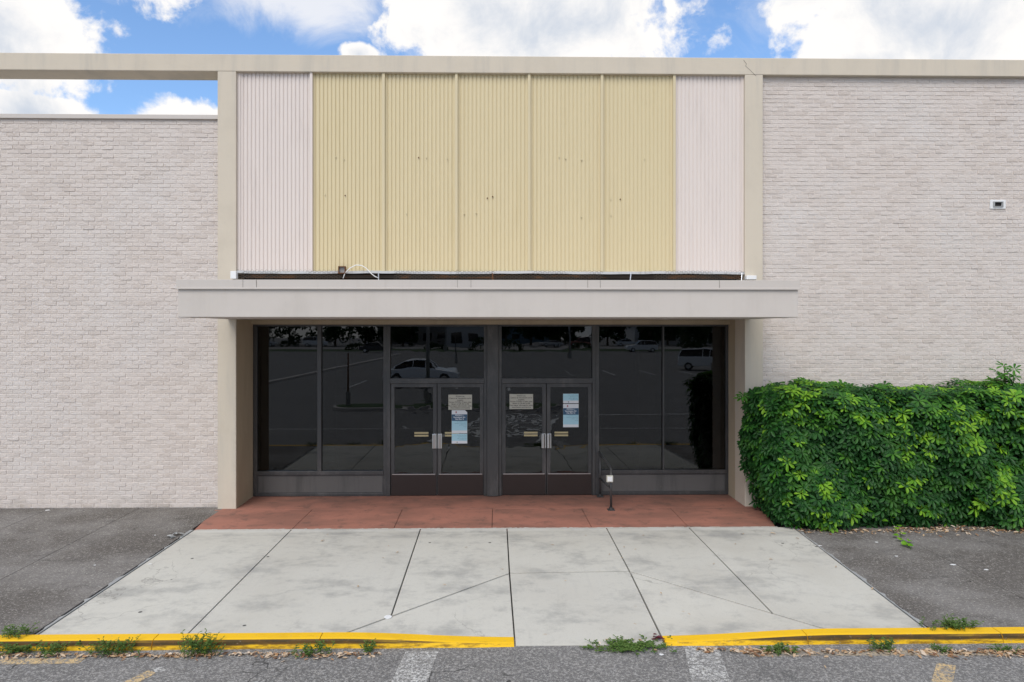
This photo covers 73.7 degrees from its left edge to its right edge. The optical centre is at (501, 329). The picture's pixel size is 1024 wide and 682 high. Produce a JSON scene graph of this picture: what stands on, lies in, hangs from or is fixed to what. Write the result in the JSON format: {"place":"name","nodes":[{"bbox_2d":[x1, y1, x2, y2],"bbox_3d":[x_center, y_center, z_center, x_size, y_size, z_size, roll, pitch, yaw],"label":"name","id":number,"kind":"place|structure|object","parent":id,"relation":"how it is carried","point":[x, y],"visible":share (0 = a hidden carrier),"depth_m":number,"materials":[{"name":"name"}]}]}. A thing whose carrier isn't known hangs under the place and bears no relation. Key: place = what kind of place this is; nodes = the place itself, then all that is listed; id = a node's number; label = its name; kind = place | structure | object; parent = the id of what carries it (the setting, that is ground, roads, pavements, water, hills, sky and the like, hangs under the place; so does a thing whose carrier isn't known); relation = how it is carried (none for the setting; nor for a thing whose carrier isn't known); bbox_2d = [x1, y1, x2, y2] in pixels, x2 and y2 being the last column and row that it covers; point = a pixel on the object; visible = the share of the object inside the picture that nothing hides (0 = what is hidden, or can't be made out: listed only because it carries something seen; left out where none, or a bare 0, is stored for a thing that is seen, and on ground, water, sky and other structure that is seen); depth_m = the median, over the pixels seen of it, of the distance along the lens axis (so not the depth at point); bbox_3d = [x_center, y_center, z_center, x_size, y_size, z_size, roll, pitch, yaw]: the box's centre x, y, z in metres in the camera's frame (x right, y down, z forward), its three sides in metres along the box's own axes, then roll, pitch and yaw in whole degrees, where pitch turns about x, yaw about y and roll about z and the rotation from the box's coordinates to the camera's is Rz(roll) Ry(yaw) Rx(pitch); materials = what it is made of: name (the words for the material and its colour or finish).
{"place":"outdoors","nodes":[
{"label":"outdoors","id":0,"kind":"place"},
{"bbox_2d":[39,527,922,645],"bbox_3d":[-0.088,3.232,8.938,9.530,0.157,3.798,0,0,-1],"label":"concrete apron","id":1,"kind":"object","parent":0,"point":[754,579],"visible":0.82,"depth_m":8.42,"materials":[{"name":"grey concrete"}]},
{"bbox_2d":[200,526,774,529],"bbox_3d":[-0.208,3.152,10.860,9.237,0.002,0.054,0,0,-1],"label":"paint seam","id":2,"kind":"object","parent":1,"relation":"on","point":[467,528],"visible":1,"depth_m":10.83,"materials":[{"name":"paint"}]},
{"bbox_2d":[195,494,774,530],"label":"entrance floor","id":3,"kind":"structure","parent":0,"point":[449,511],"depth_m":11.78,"materials":[{"name":"red paint"}]},
{"bbox_2d":[596,451,614,510],"bbox_3d":[1.877,2.728,12.426,0.125,0.842,1.102,0,0,-3],"label":"handrail","id":4,"kind":"object","parent":3,"relation":"on","point":[610,508],"visible":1,"depth_m":12.39,"materials":[{"name":"metal"}]},
{"bbox_2d":[606,475,612,481],"bbox_3d":[1.877,2.591,11.888,0.114,0.114,0.054,0,0,-1],"label":"push button box","id":5,"kind":"object","parent":4,"relation":"attached to","point":[609,478],"visible":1,"depth_m":11.87,"materials":[{"name":"white plastic"}]},
{"bbox_2d":[0,507,1023,634],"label":"pavement","id":6,"kind":"structure","parent":0,"point":[56,563],"depth_m":9.40,"materials":[{"name":"grey asphalt"}]},
{"bbox_2d":[1,622,38,637],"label":"weed","id":7,"kind":"object","parent":6,"relation":"on","point":[8,631],"visible":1,"depth_m":7.07,"materials":[{"name":"green plant"}]},
{"bbox_2d":[167,532,183,538],"bbox_3d":[-4.976,3.139,10.423,0.224,0.058,0.256,0,0,36],"label":"rubble","id":8,"kind":"object","parent":6,"relation":"on","point":[171,535],"visible":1,"depth_m":10.42,"materials":[{"name":"grey stone"}]},
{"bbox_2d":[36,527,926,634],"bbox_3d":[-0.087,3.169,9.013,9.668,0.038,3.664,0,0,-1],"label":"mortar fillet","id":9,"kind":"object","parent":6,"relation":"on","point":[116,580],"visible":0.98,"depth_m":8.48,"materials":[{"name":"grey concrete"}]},
{"bbox_2d":[0,53,1023,508],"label":"store building","id":10,"kind":"structure","parent":6,"relation":"on","point":[656,263],"depth_m":12.20,"materials":[{"name":"brick"}]},
{"bbox_2d":[253,325,386,495],"bbox_3d":[-3.435,1.518,12.932,2.520,3.243,0.120,0,0,-1],"label":"window frame","id":11,"kind":"structure","parent":10,"relation":"in","point":[320,391],"depth_m":12.93,"materials":[{"name":"glass"}]},
{"bbox_2d":[338,266,345,273],"bbox_3d":[-2.821,-1.060,12.047,0.124,0.128,0.090,0,0,-1],"label":"junction box","id":12,"kind":"object","parent":10,"relation":"attached to","point":[341,269],"visible":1,"depth_m":12.03,"materials":[{"name":"metal"}]},
{"bbox_2d":[343,265,377,277],"bbox_3d":[-2.491,-1.029,12.028,0.634,0.249,0.016,0,0,-1],"label":"cable","id":13,"kind":"object","parent":10,"relation":"attached to","point":[359,265],"visible":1,"depth_m":12.02,"materials":[{"name":"white plastic"}]},
{"bbox_2d":[391,383,436,494],"bbox_3d":[-1.673,2.074,12.931,0.874,2.118,0.107,0,0,-1],"label":"door","id":14,"kind":"structure","parent":10,"relation":"in","point":[413,405],"depth_m":12.96,"materials":[{"name":"glass"}]},
{"bbox_2d":[452,410,466,432],"bbox_3d":[-0.808,1.743,12.970,0.295,0.438,0.004,0,0,-1],"label":"poster","id":15,"kind":"object","parent":10,"relation":"attached to","point":[459,421],"visible":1,"depth_m":12.97,"materials":[{"name":"blue paper"}]},
{"bbox_2d":[452,434,466,443],"bbox_3d":[-0.808,2.064,12.970,0.295,0.186,0.004,0,0,-1],"label":"leaflet","id":16,"kind":"object","parent":10,"relation":"attached to","point":[458,438],"visible":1,"depth_m":12.97,"materials":[{"name":"blue paper"}]},
{"bbox_2d":[437,383,483,494],"bbox_3d":[-0.786,2.074,12.947,0.878,2.118,0.107,0,0,-1],"label":"door","id":17,"kind":"structure","parent":10,"relation":"in","point":[460,467],"depth_m":12.97,"materials":[{"name":"glass"}]},
{"bbox_2d":[448,395,471,409],"bbox_3d":[-0.794,1.371,12.970,0.447,0.286,0.003,0,0,-1],"label":"notice","id":18,"kind":"object","parent":17,"relation":"attached to","point":[459,402],"visible":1,"depth_m":12.97,"materials":[{"name":"beige paper"}]},
{"bbox_2d":[502,383,545,494],"bbox_3d":[0.417,2.074,12.968,0.843,2.118,0.107,0,0,-1],"label":"door","id":19,"kind":"structure","parent":10,"relation":"in","point":[523,430],"depth_m":12.99,"materials":[{"name":"glass"}]},
{"bbox_2d":[510,394,532,408],"bbox_3d":[0.367,1.362,12.991,0.448,0.286,0.003,0,0,-1],"label":"notice","id":20,"kind":"object","parent":19,"relation":"attached to","point":[521,401],"visible":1,"depth_m":12.99,"materials":[{"name":"beige paper"}]},
{"bbox_2d":[547,383,591,494],"bbox_3d":[1.282,2.074,12.983,0.862,2.118,0.107,0,0,-1],"label":"door","id":21,"kind":"structure","parent":10,"relation":"in","point":[569,449],"depth_m":13.01,"materials":[{"name":"glass"}]},
{"bbox_2d":[563,404,578,426],"bbox_3d":[1.312,1.631,13.007,0.296,0.443,0.004,0,0,-1],"label":"poster","id":22,"kind":"object","parent":10,"relation":"attached to","point":[570,415],"visible":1,"depth_m":13.01,"materials":[{"name":"blue paper"}]},
{"bbox_2d":[563,394,578,402],"bbox_3d":[1.312,1.304,13.007,0.296,0.181,0.004,0,0,-1],"label":"leaflet","id":23,"kind":"object","parent":10,"relation":"attached to","point":[570,398],"visible":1,"depth_m":13.01,"materials":[{"name":"blue paper"}]},
{"bbox_2d":[595,325,727,494],"bbox_3d":[3.063,1.518,13.046,2.574,3.243,0.120,0,0,-1],"label":"window frame","id":24,"kind":"structure","parent":10,"relation":"in","point":[661,391],"depth_m":13.05,"materials":[{"name":"glass"}]},
{"bbox_2d":[989,200,1005,208],"bbox_3d":[8.964,-2.273,12.338,0.284,0.160,0.040,0,0,-1],"label":"wall vent","id":25,"kind":"object","parent":10,"relation":"attached to","point":[997,204],"depth_m":12.34,"materials":[{"name":"white plastic"}]},
{"bbox_2d":[882,516,912,548],"bbox_3d":[6.053,3.003,10.444,0.245,0.297,1.334,0,0,13],"label":"vine","id":26,"kind":"object","parent":6,"relation":"on","point":[903,542],"visible":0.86,"depth_m":10.32,"materials":[{"name":"green plant"}]},
{"bbox_2d":[801,516,998,525],"bbox_3d":[7.497,3.132,11.634,5.600,0.019,1.400,0,0,-1],"label":"planting bed","id":27,"kind":"object","parent":6,"relation":"on","point":[923,525],"visible":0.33,"depth_m":11.02,"materials":[{"name":"brown soil"}]},
{"bbox_2d":[733,361,1023,532],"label":"hedge","id":28,"kind":"object","parent":27,"relation":"on","point":[831,456],"visible":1,"depth_m":10.80,"materials":[{"name":"green plant"}]},
{"bbox_2d":[799,521,1023,536],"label":"leaf litter","id":29,"kind":"object","parent":6,"relation":"on","point":[938,528],"visible":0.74,"depth_m":10.72,"materials":[{"name":"brown plant"}]},
{"bbox_2d":[919,614,984,630],"bbox_3d":[4.791,3.118,7.258,0.670,0.112,0.252,0,0,-1],"label":"weed","id":30,"kind":"object","parent":6,"relation":"on","point":[954,623],"visible":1,"depth_m":7.26,"materials":[{"name":"green plant"}]},
{"bbox_2d":[0,587,1023,681],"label":"car park asphalt","id":31,"kind":"object","parent":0,"point":[515,663],"depth_m":6.62,"materials":[{"name":"grey asphalt"}]},
{"bbox_2d":[0,640,47,656],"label":"weed","id":32,"kind":"object","parent":31,"relation":"on","point":[14,647],"visible":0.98,"depth_m":6.88,"materials":[{"name":"green plant"}]},
{"bbox_2d":[0,658,84,663],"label":"gutter line","id":33,"kind":"object","parent":31,"relation":"on","point":[44,661],"visible":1,"depth_m":6.71,"materials":[{"name":"beige paint"}]},
{"bbox_2d":[36,640,81,657],"bbox_3d":[-4.489,3.198,6.915,0.361,0.132,0.249,0,0,-42],"label":"weed","id":34,"kind":"object","parent":31,"relation":"on","point":[58,646],"visible":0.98,"depth_m":6.87,"materials":[{"name":"green plant"}]},
{"bbox_2d":[0,634,158,650],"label":"kerb","id":35,"kind":"structure","parent":31,"relation":"on","point":[145,641],"depth_m":6.98,"materials":[{"name":"yellow paint"}]},
{"bbox_2d":[74,634,143,657],"bbox_3d":[-3.902,3.183,6.866,0.711,0.162,0.244,0,0,-1],"label":"weed","id":36,"kind":"object","parent":31,"relation":"on","point":[106,650],"visible":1,"depth_m":6.87,"materials":[{"name":"green plant"}]},
{"bbox_2d":[124,670,155,681],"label":"parking line","id":37,"kind":"object","parent":31,"relation":"on","point":[143,676],"visible":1,"depth_m":6.42,"materials":[{"name":"beige paint"}]},
{"bbox_2d":[150,667,165,672],"bbox_3d":[-3.305,3.260,6.562,0.161,0.003,0.087,0,0,40],"label":"parking line","id":38,"kind":"object","parent":31,"relation":"on","point":[158,669],"visible":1,"depth_m":6.55,"materials":[{"name":"white paint"}]},
{"bbox_2d":[177,628,225,658],"bbox_3d":[-3.023,3.144,6.842,0.500,0.242,0.278,0,0,-12],"label":"weed","id":39,"kind":"object","parent":31,"relation":"on","point":[200,650],"visible":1,"depth_m":6.84,"materials":[{"name":"green plant"}]},
{"bbox_2d":[152,632,322,649],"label":"kerb","id":40,"kind":"structure","parent":31,"relation":"on","point":[247,641],"depth_m":7.00,"materials":[{"name":"yellow paint"}]},
{"bbox_2d":[288,639,335,657],"bbox_3d":[-1.901,3.201,6.854,0.432,0.126,0.216,0,0,-1],"label":"weed","id":41,"kind":"object","parent":31,"relation":"on","point":[307,652],"visible":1,"depth_m":6.84,"materials":[{"name":"green plant"}]},
{"bbox_2d":[358,638,376,652],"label":"weed","id":42,"kind":"object","parent":31,"relation":"on","point":[368,648],"visible":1,"depth_m":6.91,"materials":[{"name":"green plant"}]},
{"bbox_2d":[391,651,437,681],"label":"parking line","id":43,"kind":"object","parent":31,"relation":"on","point":[415,666],"visible":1,"depth_m":6.61,"materials":[{"name":"white paint"}]},
{"bbox_2d":[320,632,513,648],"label":"kerb","id":44,"kind":"structure","parent":31,"relation":"on","point":[355,639],"depth_m":7.04,"materials":[{"name":"yellow paint"}]},
{"bbox_2d":[0,639,1023,661],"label":"leaf litter","id":45,"kind":"object","parent":31,"relation":"on","point":[755,651],"visible":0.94,"depth_m":6.85,"materials":[{"name":"brown plant"}]},
{"bbox_2d":[652,633,664,638],"bbox_3d":[1.627,3.217,7.139,0.105,0.054,0.132,0,0,-31],"label":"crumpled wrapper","id":46,"kind":"object","parent":45,"relation":"on","point":[660,637],"visible":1,"depth_m":7.13,"materials":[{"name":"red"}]},
{"bbox_2d":[580,634,676,656],"bbox_3d":[1.289,3.230,6.995,1.000,0.050,0.435,0,0,-1],"label":"weed","id":47,"kind":"object","parent":31,"relation":"on","point":[625,645],"visible":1,"depth_m":6.98,"materials":[{"name":"green plant"}]},
{"bbox_2d":[684,646,729,681],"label":"parking line","id":48,"kind":"object","parent":31,"relation":"on","point":[706,667],"visible":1,"depth_m":6.63,"materials":[{"name":"white paint"}]},
{"bbox_2d":[662,629,807,645],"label":"kerb","id":49,"kind":"structure","parent":31,"relation":"on","point":[795,637],"depth_m":7.10,"materials":[{"name":"yellow paint"}]},
{"bbox_2d":[759,642,799,655],"bbox_3d":[2.811,3.217,6.891,0.411,0.094,0.175,0,0,-1],"label":"weed","id":50,"kind":"object","parent":31,"relation":"on","point":[778,646],"visible":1,"depth_m":6.89,"materials":[{"name":"green plant"}]},
{"bbox_2d":[866,634,895,651],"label":"weed","id":51,"kind":"object","parent":31,"relation":"on","point":[890,642],"visible":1,"depth_m":6.94,"materials":[{"name":"green plant"}]},
{"bbox_2d":[750,650,1022,656],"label":"gutter strip","id":52,"kind":"object","parent":31,"relation":"on","point":[872,653],"visible":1,"depth_m":6.88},
{"bbox_2d":[801,627,1002,644],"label":"kerb","id":53,"kind":"structure","parent":31,"relation":"on","point":[974,635],"depth_m":7.12,"materials":[{"name":"yellow paint"}]},
{"bbox_2d":[929,643,951,653],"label":"weed","id":54,"kind":"object","parent":31,"relation":"on","point":[943,650],"visible":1,"depth_m":6.92,"materials":[{"name":"green plant"}]},
{"bbox_2d":[931,663,955,681],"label":"parking line","id":55,"kind":"object","parent":31,"relation":"on","point":[944,672],"visible":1,"depth_m":6.47,"materials":[{"name":"beige paint"}]},
{"bbox_2d":[986,643,1020,652],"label":"weed","id":56,"kind":"object","parent":31,"relation":"on","point":[1006,647],"visible":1,"depth_m":6.92,"materials":[{"name":"green plant"}]},
{"bbox_2d":[992,627,1023,642],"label":"kerb","id":57,"kind":"structure","parent":31,"relation":"on","point":[1012,634],"depth_m":7.14,"materials":[{"name":"yellow paint"}]},
{"bbox_2d":[0,0,1023,114],"label":"sky","id":58,"kind":"structure","parent":0,"point":[821,29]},
{"bbox_2d":[492,511,784,638],"bbox_3d":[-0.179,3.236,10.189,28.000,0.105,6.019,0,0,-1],"label":"joint","id":59,"kind":"object","parent":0,"point":[777,524],"visible":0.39,"depth_m":9.22,"materials":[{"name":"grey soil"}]}
]}

